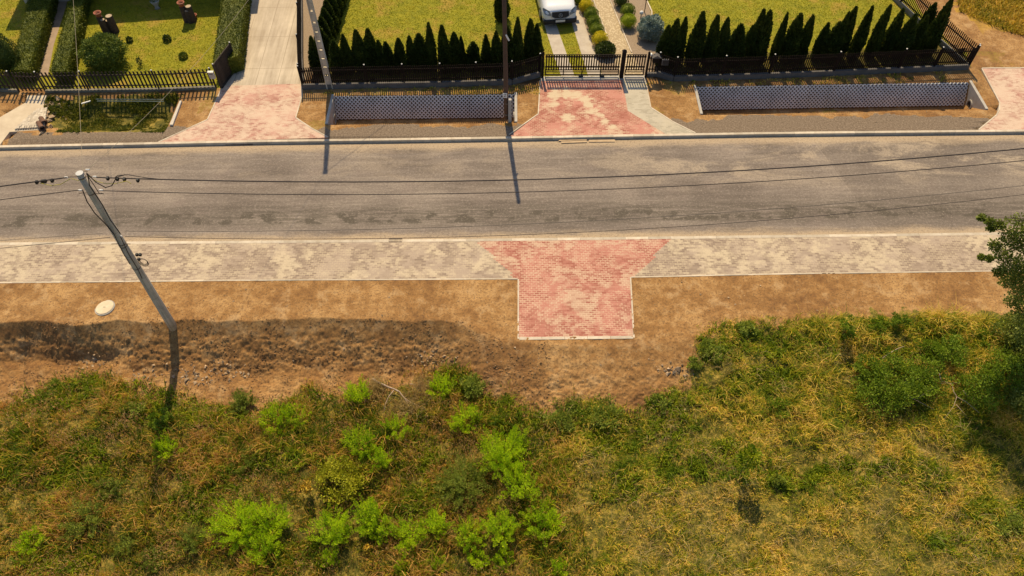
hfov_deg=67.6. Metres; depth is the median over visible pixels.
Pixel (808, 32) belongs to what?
thuja tree
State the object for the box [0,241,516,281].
sidewalk
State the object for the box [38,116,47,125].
clay pipe
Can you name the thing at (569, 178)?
overhead wire
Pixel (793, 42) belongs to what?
thuja tree
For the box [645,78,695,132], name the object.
kerb
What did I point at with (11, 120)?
footpath
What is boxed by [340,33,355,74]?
thuja tree
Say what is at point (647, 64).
gate post
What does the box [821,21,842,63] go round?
thuja tree
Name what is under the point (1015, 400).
shade bush
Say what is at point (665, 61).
meter box
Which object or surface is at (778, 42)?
thuja tree
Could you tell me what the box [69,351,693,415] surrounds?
rubble
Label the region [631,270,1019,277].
kerb
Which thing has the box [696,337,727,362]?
scrub plant
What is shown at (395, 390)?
fallen branch
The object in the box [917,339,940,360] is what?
scrub plant
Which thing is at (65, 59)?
clipped hedge
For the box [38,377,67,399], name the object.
scrub plant
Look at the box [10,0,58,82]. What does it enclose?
clipped hedge
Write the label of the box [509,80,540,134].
kerb
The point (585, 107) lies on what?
driveway
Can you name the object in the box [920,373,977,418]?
fallen branch
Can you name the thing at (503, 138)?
kerb
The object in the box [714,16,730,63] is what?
thuja tree
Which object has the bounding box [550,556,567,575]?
goldenrod clump
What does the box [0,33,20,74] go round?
evergreen shrub
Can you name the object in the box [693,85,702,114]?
culvert headwall
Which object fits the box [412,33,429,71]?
thuja tree
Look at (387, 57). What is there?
thuja tree
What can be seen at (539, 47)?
thuja tree
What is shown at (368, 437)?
goldenrod clump
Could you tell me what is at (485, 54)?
thuja tree
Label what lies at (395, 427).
goldenrod clump
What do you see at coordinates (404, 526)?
goldenrod clump
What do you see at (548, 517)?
goldenrod clump
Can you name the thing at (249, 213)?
road
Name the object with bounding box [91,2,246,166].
service wire
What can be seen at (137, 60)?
plant
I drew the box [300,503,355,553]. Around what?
goldenrod clump
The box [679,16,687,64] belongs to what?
thuja tree
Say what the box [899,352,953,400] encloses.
scrub plant
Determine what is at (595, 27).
ball shrub
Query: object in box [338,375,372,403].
goldenrod clump
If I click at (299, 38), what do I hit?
picket fence
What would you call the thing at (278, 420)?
goldenrod clump
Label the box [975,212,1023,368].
broadleaf tree
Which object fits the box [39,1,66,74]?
garden path
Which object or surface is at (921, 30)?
thuja tree
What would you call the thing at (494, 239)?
kerb
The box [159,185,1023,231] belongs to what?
overhead wire
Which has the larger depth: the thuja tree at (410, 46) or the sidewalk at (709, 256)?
the thuja tree at (410, 46)
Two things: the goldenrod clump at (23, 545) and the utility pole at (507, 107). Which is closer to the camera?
the goldenrod clump at (23, 545)
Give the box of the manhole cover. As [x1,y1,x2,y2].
[95,300,114,315]
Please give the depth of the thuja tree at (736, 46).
40.10 m
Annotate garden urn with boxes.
[149,0,159,9]
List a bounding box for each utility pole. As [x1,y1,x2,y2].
[35,169,176,330]
[306,0,332,89]
[502,0,510,122]
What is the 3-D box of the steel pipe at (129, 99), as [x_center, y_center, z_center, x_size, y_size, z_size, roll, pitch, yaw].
[-19.659,-9.706,39.351,3.498,0.044,0.044,0,52,0]
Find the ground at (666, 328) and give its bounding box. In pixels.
[0,0,1023,575]
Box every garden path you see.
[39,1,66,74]
[593,0,642,73]
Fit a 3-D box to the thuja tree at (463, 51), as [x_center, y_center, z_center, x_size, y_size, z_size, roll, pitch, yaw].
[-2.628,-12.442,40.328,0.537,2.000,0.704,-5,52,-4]
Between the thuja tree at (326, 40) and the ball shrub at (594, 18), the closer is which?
the thuja tree at (326, 40)
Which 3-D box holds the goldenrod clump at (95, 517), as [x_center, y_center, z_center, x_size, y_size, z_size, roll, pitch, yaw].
[-15.070,8.071,26.648,1.880,1.016,2.029,0,52,0]
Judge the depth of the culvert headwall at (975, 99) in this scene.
39.92 m
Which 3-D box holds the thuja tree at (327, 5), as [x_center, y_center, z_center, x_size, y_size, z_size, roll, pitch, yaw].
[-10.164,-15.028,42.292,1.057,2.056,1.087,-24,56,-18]
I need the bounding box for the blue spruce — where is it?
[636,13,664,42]
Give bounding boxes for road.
[0,134,1023,241]
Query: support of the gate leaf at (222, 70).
on the lane
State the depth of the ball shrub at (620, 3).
44.30 m
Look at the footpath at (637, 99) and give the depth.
39.01 m
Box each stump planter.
[93,10,119,33]
[177,0,196,23]
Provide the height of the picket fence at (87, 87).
1.425 m
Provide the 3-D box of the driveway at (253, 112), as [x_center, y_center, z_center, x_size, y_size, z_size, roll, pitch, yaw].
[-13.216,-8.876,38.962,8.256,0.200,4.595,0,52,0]
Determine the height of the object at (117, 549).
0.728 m
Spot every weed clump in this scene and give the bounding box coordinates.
[83,468,126,506]
[429,452,491,512]
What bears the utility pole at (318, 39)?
on the ground at (666, 328)
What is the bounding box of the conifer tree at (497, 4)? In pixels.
[493,0,510,22]
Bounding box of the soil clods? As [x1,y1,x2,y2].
[4,318,550,411]
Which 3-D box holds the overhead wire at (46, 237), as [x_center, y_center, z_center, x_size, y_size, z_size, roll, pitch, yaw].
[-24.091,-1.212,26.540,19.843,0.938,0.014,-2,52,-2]
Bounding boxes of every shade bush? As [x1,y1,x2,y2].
[989,309,1023,348]
[1000,337,1023,365]
[1000,373,1023,419]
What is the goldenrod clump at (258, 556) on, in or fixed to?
on the ground at (666, 328)
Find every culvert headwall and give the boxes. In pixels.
[170,101,181,125]
[325,94,335,124]
[513,92,516,122]
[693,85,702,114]
[965,80,987,109]
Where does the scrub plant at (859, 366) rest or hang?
on the ground at (666, 328)
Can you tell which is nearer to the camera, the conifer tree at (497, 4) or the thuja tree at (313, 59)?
the thuja tree at (313, 59)
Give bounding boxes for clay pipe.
[36,120,45,130]
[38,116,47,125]
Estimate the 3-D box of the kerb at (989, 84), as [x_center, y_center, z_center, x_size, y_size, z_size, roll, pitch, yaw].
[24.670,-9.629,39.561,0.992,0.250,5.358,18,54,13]
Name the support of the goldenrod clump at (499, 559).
on the ground at (666, 328)
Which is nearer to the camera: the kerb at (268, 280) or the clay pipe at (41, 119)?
the kerb at (268, 280)
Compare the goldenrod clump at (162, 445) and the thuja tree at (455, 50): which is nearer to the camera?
the goldenrod clump at (162, 445)
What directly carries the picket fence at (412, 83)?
on the ground at (666, 328)
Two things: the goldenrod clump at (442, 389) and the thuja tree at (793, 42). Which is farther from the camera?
the thuja tree at (793, 42)
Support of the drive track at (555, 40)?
on the ground at (666, 328)
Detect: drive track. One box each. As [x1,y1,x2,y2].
[544,24,573,73]
[572,3,599,73]
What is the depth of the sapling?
26.12 m
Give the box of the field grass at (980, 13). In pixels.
[957,0,1023,35]
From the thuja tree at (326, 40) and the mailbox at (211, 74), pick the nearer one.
the mailbox at (211, 74)
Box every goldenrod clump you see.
[10,524,50,554]
[56,492,107,547]
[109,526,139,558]
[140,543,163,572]
[151,430,183,464]
[175,521,205,557]
[199,492,268,554]
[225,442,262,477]
[227,388,258,414]
[239,519,283,567]
[240,493,292,544]
[252,399,289,436]
[278,402,311,436]
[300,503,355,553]
[320,547,339,567]
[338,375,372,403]
[339,424,376,460]
[353,492,387,536]
[360,441,392,472]
[361,509,398,546]
[379,412,413,439]
[387,513,427,557]
[393,556,415,575]
[418,504,454,539]
[425,370,456,399]
[425,546,450,572]
[444,400,482,433]
[452,513,488,552]
[467,549,491,569]
[474,424,534,480]
[479,505,524,554]
[492,545,514,572]
[496,460,542,500]
[519,493,567,546]
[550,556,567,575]
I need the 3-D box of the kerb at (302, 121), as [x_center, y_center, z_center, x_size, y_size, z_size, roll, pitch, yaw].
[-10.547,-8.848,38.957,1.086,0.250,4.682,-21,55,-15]
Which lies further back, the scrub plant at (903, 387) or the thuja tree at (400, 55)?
the thuja tree at (400, 55)
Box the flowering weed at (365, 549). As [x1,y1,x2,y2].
[362,544,372,556]
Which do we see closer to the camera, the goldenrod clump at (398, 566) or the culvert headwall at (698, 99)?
the goldenrod clump at (398, 566)
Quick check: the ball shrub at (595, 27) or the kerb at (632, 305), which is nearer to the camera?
the kerb at (632, 305)
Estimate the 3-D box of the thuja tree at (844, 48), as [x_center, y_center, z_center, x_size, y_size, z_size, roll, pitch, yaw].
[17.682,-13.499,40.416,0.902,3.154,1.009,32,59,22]
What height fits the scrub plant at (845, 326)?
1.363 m
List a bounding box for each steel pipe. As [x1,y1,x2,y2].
[96,99,163,99]
[97,101,163,101]
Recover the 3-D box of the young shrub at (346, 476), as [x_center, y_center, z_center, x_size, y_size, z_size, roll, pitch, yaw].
[-6.104,6.829,27.418,2.027,1.008,1.886,0,52,0]
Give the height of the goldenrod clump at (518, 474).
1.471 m
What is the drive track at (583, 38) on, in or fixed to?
on the ground at (666, 328)
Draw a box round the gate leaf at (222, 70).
[212,42,233,88]
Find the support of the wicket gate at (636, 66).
attached to the gate post at (647, 64)
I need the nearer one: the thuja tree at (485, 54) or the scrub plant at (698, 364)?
the scrub plant at (698, 364)
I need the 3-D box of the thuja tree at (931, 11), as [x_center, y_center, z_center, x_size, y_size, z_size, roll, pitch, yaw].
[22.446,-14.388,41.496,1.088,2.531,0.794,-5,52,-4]
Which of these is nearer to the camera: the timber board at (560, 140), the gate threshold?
the timber board at (560, 140)
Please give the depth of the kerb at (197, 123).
38.38 m
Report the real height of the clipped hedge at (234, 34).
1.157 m
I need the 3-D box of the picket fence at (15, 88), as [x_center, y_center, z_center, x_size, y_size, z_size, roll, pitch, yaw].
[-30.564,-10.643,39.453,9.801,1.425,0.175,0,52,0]
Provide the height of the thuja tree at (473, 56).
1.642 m
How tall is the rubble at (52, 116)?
0.586 m
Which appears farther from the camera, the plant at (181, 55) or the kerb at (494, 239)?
the plant at (181, 55)
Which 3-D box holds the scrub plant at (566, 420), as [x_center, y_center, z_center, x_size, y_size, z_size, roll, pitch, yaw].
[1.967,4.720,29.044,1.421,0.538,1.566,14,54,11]
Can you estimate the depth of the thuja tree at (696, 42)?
39.91 m
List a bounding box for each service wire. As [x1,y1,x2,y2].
[73,2,82,169]
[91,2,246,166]
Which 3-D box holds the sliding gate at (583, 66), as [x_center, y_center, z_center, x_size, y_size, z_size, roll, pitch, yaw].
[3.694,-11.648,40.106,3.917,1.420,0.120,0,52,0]
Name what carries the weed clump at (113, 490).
on the ground at (666, 328)
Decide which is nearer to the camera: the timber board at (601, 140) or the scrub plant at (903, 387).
the scrub plant at (903, 387)
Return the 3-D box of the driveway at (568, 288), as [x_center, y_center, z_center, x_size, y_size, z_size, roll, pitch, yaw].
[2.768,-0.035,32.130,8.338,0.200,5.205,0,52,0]
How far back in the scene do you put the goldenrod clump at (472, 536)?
26.15 m
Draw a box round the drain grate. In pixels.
[389,238,401,241]
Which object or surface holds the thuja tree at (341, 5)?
on the ground at (666, 328)
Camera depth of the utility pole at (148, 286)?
26.59 m
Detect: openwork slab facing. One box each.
[334,94,513,119]
[697,82,967,109]
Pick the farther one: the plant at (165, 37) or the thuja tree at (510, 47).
the plant at (165, 37)
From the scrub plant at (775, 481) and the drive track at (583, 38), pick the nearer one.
the scrub plant at (775, 481)
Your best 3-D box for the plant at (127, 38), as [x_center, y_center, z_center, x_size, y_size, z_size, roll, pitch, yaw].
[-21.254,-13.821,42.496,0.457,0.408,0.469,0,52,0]
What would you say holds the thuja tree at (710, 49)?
on the ground at (666, 328)
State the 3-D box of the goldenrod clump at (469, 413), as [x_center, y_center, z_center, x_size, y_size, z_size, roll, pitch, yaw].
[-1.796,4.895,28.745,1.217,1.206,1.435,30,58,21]
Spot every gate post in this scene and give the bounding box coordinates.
[541,51,544,77]
[619,49,626,77]
[644,51,650,77]
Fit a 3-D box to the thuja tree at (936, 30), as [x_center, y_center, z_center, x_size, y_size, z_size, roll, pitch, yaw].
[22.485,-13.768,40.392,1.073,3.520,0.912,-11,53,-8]
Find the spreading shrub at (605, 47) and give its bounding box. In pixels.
[595,40,615,58]
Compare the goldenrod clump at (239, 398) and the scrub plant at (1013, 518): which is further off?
the goldenrod clump at (239, 398)
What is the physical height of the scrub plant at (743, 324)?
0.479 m
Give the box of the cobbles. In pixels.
[14,107,47,129]
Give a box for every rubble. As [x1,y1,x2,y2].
[37,93,71,134]
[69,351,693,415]
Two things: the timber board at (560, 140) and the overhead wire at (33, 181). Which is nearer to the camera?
the overhead wire at (33, 181)
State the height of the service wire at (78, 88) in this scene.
2.984 m
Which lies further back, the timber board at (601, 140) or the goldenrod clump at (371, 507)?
the timber board at (601, 140)
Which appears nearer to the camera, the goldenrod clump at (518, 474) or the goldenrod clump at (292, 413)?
the goldenrod clump at (518, 474)
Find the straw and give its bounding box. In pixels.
[366,340,1023,575]
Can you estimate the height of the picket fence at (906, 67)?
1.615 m
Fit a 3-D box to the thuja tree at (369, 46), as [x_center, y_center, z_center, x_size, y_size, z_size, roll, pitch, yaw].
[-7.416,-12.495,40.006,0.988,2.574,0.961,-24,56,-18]
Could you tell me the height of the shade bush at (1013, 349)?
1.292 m
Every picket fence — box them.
[0,70,19,91]
[33,67,216,92]
[295,0,304,85]
[297,53,540,89]
[647,54,656,76]
[656,45,980,81]
[893,0,980,63]
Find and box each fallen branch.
[373,378,423,415]
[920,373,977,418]
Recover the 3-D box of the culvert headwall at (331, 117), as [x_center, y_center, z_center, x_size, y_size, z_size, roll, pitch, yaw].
[-9.266,-8.795,39.437,0.200,1.150,2.320,0,52,0]
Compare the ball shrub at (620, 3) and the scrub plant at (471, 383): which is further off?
the ball shrub at (620, 3)
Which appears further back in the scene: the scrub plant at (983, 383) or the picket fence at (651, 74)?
the picket fence at (651, 74)
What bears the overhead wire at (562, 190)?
attached to the utility pole at (148, 286)
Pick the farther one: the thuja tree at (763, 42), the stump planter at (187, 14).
the stump planter at (187, 14)
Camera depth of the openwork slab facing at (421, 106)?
39.87 m
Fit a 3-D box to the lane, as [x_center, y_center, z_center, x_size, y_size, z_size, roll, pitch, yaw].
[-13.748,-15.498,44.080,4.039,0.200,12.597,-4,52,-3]
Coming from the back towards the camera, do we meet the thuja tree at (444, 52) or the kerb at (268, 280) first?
the thuja tree at (444, 52)
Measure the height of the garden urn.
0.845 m
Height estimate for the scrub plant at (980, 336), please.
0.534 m
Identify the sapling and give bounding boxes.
[734,443,764,473]
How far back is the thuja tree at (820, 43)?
40.59 m
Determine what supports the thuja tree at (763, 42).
on the ground at (666, 328)
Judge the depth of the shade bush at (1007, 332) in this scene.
29.81 m
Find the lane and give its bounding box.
[225,0,300,85]
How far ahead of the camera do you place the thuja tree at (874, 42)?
40.37 m
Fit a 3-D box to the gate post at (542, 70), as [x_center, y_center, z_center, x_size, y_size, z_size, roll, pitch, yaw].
[1.615,-11.651,40.014,0.144,1.730,0.144,0,52,0]
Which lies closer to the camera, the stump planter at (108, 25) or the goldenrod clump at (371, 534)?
the goldenrod clump at (371, 534)
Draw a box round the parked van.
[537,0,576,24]
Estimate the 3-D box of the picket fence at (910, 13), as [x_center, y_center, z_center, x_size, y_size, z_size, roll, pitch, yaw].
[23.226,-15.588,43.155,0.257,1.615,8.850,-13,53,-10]
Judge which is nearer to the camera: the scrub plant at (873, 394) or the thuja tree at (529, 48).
the scrub plant at (873, 394)
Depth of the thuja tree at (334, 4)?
42.72 m
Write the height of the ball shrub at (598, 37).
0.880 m
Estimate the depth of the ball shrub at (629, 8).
43.56 m
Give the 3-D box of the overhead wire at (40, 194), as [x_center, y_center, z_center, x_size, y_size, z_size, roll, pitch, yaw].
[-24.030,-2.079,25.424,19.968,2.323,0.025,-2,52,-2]
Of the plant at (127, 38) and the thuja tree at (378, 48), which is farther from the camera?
the plant at (127, 38)
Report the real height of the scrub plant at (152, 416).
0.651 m
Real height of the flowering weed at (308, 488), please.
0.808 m
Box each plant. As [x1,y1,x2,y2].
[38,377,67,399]
[119,401,144,419]
[125,36,132,42]
[136,56,142,65]
[147,407,173,432]
[162,34,170,42]
[178,51,187,59]
[458,372,488,397]
[543,396,581,432]
[584,393,625,428]
[650,392,671,413]
[686,355,702,369]
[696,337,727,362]
[735,320,758,335]
[764,395,790,418]
[770,473,786,487]
[840,314,856,339]
[849,369,908,421]
[853,353,882,380]
[867,315,886,332]
[869,348,933,406]
[887,311,913,328]
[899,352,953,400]
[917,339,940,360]
[918,467,945,492]
[925,331,968,368]
[951,361,1008,412]
[975,327,1000,349]
[981,344,1023,393]
[988,509,1023,536]
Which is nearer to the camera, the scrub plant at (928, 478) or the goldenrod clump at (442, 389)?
the scrub plant at (928, 478)
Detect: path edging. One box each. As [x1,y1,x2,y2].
[593,0,608,39]
[610,0,631,51]
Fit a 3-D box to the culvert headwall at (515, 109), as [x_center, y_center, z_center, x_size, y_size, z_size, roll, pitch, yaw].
[0.170,-8.920,39.533,0.200,1.150,2.320,0,52,0]
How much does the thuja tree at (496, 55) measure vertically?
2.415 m
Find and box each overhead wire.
[0,177,66,186]
[0,190,78,199]
[0,233,101,240]
[0,237,109,248]
[96,148,1023,182]
[103,160,1023,194]
[125,194,1023,238]
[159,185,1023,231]
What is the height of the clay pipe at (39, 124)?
0.295 m
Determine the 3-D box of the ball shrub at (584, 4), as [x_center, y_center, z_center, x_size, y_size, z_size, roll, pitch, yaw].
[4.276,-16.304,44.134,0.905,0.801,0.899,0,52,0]
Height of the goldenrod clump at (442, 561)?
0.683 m
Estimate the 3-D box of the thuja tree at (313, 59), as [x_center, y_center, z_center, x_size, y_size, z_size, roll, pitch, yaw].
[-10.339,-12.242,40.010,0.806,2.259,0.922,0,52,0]
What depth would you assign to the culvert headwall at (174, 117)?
38.66 m
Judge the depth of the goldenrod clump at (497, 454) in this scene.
27.77 m
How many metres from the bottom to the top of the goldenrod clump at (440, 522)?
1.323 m
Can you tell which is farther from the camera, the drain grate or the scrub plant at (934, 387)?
the drain grate
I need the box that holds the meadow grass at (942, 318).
[491,295,1023,575]
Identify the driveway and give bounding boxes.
[161,84,327,141]
[480,239,668,336]
[511,80,664,135]
[980,68,1023,129]
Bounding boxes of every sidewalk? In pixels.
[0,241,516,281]
[630,235,1023,276]
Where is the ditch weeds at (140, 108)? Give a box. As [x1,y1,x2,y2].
[43,91,183,132]
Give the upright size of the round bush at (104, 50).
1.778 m
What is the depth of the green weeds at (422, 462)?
28.41 m
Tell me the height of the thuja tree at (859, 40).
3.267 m
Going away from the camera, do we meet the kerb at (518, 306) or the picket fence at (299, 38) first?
the kerb at (518, 306)
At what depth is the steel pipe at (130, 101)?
39.24 m
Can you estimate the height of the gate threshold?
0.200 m
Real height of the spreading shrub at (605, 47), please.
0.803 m
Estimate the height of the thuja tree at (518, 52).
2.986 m
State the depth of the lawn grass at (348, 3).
43.80 m
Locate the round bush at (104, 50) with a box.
[75,31,128,73]
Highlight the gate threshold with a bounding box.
[541,75,644,80]
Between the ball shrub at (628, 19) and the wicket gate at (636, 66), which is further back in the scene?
the ball shrub at (628, 19)
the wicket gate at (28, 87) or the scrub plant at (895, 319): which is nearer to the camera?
the scrub plant at (895, 319)
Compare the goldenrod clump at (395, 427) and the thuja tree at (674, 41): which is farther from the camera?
the thuja tree at (674, 41)
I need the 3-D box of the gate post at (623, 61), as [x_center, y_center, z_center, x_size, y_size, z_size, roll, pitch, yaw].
[5.795,-11.688,39.966,0.240,1.850,0.240,0,52,0]
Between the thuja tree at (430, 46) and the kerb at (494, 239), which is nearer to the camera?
the kerb at (494, 239)
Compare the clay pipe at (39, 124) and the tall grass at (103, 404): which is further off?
the clay pipe at (39, 124)
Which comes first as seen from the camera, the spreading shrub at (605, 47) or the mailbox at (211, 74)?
the mailbox at (211, 74)
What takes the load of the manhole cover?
on the ground at (666, 328)
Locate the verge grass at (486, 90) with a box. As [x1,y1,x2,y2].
[322,70,949,95]
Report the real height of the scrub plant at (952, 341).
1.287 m
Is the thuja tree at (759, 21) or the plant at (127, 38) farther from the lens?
the plant at (127, 38)
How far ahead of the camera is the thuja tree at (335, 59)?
39.83 m
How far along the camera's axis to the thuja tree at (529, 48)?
40.26 m
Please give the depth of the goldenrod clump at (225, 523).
26.36 m
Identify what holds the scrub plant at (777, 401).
on the ground at (666, 328)
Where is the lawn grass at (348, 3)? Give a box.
[0,0,932,78]
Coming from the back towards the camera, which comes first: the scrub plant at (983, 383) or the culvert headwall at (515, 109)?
the culvert headwall at (515, 109)
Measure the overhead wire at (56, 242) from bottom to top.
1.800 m
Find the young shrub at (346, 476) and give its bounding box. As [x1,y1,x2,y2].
[314,453,369,505]
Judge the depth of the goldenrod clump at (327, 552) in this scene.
25.98 m
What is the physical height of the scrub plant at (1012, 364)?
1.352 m
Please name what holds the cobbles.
on the footpath at (11, 120)
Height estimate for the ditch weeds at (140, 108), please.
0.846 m
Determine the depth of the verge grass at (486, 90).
40.19 m
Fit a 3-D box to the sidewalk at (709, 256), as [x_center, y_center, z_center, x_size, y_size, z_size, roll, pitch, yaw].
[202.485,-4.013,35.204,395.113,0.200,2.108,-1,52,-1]
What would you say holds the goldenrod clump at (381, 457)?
on the ground at (666, 328)
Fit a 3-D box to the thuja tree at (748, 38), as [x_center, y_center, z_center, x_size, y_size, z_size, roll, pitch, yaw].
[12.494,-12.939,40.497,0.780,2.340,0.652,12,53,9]
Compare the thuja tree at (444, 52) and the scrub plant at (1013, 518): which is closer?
the scrub plant at (1013, 518)
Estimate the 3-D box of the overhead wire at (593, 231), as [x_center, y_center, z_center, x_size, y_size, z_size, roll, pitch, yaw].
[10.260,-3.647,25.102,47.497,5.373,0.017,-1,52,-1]
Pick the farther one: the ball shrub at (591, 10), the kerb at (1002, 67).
the ball shrub at (591, 10)
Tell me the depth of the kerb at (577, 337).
30.44 m
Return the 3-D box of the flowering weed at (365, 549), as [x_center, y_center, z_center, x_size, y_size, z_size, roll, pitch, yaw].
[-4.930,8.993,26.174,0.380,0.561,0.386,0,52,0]
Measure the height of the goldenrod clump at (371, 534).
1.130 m
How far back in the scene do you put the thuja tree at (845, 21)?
39.77 m
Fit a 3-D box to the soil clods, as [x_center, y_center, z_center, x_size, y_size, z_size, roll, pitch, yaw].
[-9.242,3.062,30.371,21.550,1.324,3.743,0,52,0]
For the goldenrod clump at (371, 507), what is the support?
on the ground at (666, 328)
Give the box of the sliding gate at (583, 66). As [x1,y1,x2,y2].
[545,54,620,76]
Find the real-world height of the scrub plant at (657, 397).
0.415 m
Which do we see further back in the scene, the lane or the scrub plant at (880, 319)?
the lane
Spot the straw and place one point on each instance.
(375, 388)
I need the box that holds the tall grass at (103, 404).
[0,354,607,575]
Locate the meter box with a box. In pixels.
[661,59,668,64]
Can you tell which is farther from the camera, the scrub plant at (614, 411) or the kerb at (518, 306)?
the kerb at (518, 306)
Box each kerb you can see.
[0,129,1023,149]
[0,232,1012,244]
[0,278,517,282]
[158,89,221,141]
[295,86,327,137]
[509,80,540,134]
[518,279,518,338]
[519,336,632,339]
[630,277,634,337]
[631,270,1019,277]
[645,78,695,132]
[978,68,999,129]
[982,67,1023,67]
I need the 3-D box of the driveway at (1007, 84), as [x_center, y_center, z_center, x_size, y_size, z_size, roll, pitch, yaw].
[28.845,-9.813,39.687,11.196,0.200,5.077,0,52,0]
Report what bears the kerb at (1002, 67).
on the ground at (666, 328)
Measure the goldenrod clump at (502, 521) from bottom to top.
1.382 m
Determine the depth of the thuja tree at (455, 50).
39.87 m
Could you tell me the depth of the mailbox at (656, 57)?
39.62 m
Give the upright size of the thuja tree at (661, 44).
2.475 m
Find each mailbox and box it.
[207,71,215,78]
[652,53,661,62]
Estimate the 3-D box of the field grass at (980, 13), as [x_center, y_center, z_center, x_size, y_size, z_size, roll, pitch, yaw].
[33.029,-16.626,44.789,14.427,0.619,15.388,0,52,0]
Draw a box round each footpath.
[0,95,46,144]
[622,79,693,133]
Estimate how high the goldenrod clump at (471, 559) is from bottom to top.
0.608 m
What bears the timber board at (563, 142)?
on the road
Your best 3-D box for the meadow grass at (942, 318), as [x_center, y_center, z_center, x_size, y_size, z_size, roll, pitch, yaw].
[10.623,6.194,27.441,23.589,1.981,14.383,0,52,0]
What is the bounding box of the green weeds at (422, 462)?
[0,314,1023,575]
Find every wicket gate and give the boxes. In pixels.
[11,72,42,91]
[624,54,646,75]
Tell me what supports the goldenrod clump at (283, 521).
on the ground at (666, 328)
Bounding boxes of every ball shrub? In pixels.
[579,0,593,12]
[583,6,598,19]
[586,14,601,27]
[588,22,604,36]
[592,30,607,45]
[614,0,629,6]
[620,3,635,15]
[620,13,636,28]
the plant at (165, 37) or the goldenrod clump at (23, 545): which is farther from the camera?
the plant at (165, 37)
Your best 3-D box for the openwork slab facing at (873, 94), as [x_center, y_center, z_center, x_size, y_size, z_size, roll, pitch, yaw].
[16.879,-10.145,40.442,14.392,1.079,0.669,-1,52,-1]
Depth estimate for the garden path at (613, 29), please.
43.21 m
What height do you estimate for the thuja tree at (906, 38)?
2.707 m
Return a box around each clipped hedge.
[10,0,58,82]
[49,0,92,83]
[212,0,251,73]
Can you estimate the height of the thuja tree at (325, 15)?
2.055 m
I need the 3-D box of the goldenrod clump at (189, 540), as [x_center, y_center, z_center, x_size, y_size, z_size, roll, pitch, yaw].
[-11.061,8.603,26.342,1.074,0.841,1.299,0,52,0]
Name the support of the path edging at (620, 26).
on the ground at (666, 328)
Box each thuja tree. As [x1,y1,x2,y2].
[308,35,322,73]
[314,24,330,59]
[317,16,335,40]
[319,0,339,33]
[320,7,336,41]
[328,0,341,24]
[328,39,343,74]
[337,0,343,16]
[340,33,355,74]
[351,29,367,72]
[362,28,377,72]
[374,39,382,72]
[381,41,395,75]
[393,38,409,71]
[406,35,415,67]
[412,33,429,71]
[425,21,437,70]
[437,24,450,73]
[449,31,462,71]
[459,36,466,68]
[465,41,481,70]
[480,34,491,71]
[490,30,502,70]
[500,25,515,71]
[512,16,523,67]
[523,18,536,63]
[533,23,544,61]
[654,24,670,66]
[664,17,681,68]
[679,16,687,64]
[684,10,706,68]
[702,14,720,66]
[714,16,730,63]
[724,22,746,67]
[741,25,754,63]
[746,8,765,63]
[748,9,773,65]
[769,11,788,62]
[779,12,803,64]
[795,14,814,62]
[811,22,830,60]
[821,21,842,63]
[836,11,850,54]
[837,6,857,58]
[846,4,873,62]
[864,4,892,57]
[878,7,904,58]
[891,13,918,59]
[906,14,929,56]
[917,2,937,26]
[918,0,953,56]
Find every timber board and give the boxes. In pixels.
[559,139,586,141]
[561,140,586,143]
[589,139,614,141]
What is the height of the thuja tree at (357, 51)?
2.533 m
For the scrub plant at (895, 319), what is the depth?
30.24 m
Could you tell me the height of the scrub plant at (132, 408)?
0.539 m
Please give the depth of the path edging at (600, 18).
43.83 m
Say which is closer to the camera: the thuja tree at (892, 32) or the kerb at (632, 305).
the kerb at (632, 305)
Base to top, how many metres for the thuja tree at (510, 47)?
2.642 m
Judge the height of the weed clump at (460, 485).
1.025 m
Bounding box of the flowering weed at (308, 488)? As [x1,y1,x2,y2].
[300,480,312,495]

